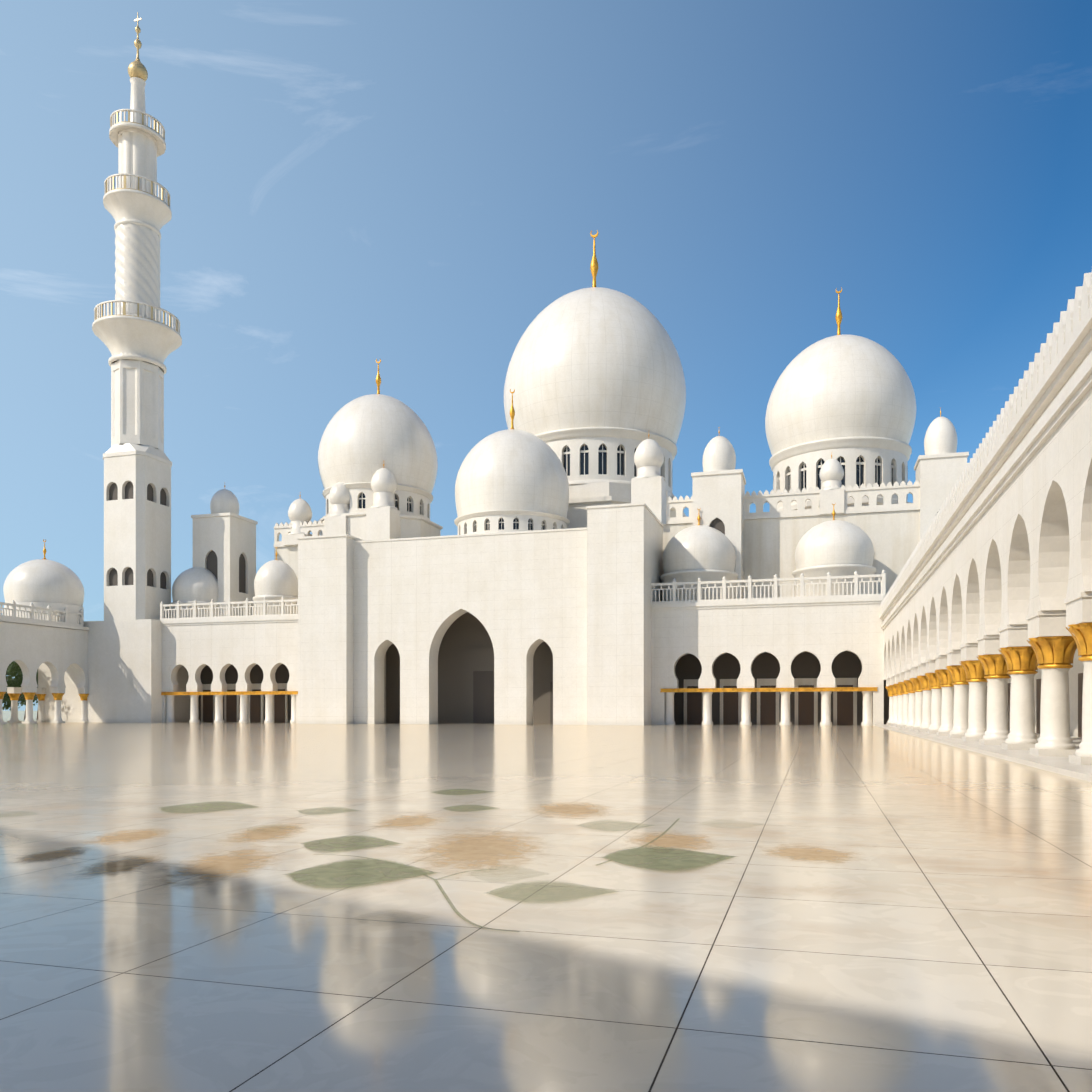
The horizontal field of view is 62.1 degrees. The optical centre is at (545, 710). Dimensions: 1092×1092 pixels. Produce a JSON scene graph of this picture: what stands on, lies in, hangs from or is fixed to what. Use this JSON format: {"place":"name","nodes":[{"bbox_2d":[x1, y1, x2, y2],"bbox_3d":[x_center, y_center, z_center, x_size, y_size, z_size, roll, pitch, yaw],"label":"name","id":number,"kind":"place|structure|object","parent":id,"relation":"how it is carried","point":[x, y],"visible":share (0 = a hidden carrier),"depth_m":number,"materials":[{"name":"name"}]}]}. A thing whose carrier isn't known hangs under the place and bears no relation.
{"place":"outdoors","nodes":[
{"label":"outdoors","id":0,"kind":"place"},
{"bbox_2d":[0,711,1091,1091],"bbox_3d":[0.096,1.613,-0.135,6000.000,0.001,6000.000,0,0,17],"label":"courtyard floor","id":1,"kind":"structure","parent":0,"point":[936,937],"depth_m":7.02,"materials":[{"name":"stone"}]},
{"bbox_2d":[2,661,37,720],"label":"garden trees","id":2,"kind":"object","parent":1,"relation":"on","point":[14,669],"visible":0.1,"depth_m":126.64,"materials":[{"name":"green plant"}]},
{"bbox_2d":[0,539,190,723],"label":"side arcade","id":3,"kind":"object","parent":1,"relation":"on","point":[110,671],"visible":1,"depth_m":117.74,"materials":[{"name":"white stone"}]},
{"bbox_2d":[92,12,181,620],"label":"minaret","id":4,"kind":"object","parent":1,"relation":"on","point":[137,337],"visible":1,"depth_m":119.49,"materials":[{"name":"white stone"}]},
{"bbox_2d":[160,596,297,722],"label":"arcade","id":5,"kind":"object","parent":1,"relation":"on","point":[242,669],"visible":0.88,"depth_m":116.95,"materials":[{"name":"white stone"}]},
{"bbox_2d":[0,789,867,931],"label":"floor inlay","id":6,"kind":"object","parent":1,"relation":"on","point":[489,849],"visible":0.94,"depth_m":9.94,"materials":[{"name":"beige stone"}]},
{"bbox_2d":[297,502,663,724],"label":"entrance facade","id":7,"kind":"structure","parent":1,"relation":"on","point":[552,626],"depth_m":104.34,"materials":[{"name":"white stone"}]},
{"bbox_2d":[170,230,968,617],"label":"prayer hall and domes","id":8,"kind":"structure","parent":1,"relation":"on","point":[594,396],"depth_m":114.72,"materials":[{"name":"white stone"}]},
{"bbox_2d":[651,570,888,725],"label":"arcade","id":9,"kind":"object","parent":1,"relation":"on","point":[802,659],"visible":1,"depth_m":98.69,"materials":[{"name":"white stone"}]},
{"bbox_2d":[874,272,1091,781],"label":"arcade","id":10,"kind":"object","parent":1,"relation":"on","point":[985,615],"visible":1,"depth_m":33.38,"materials":[{"name":"white stone"}]},
{"bbox_2d":[0,0,1091,710],"label":"sky","id":11,"kind":"structure","parent":0,"point":[408,185],"materials":[{"name":"blue"}]}
]}

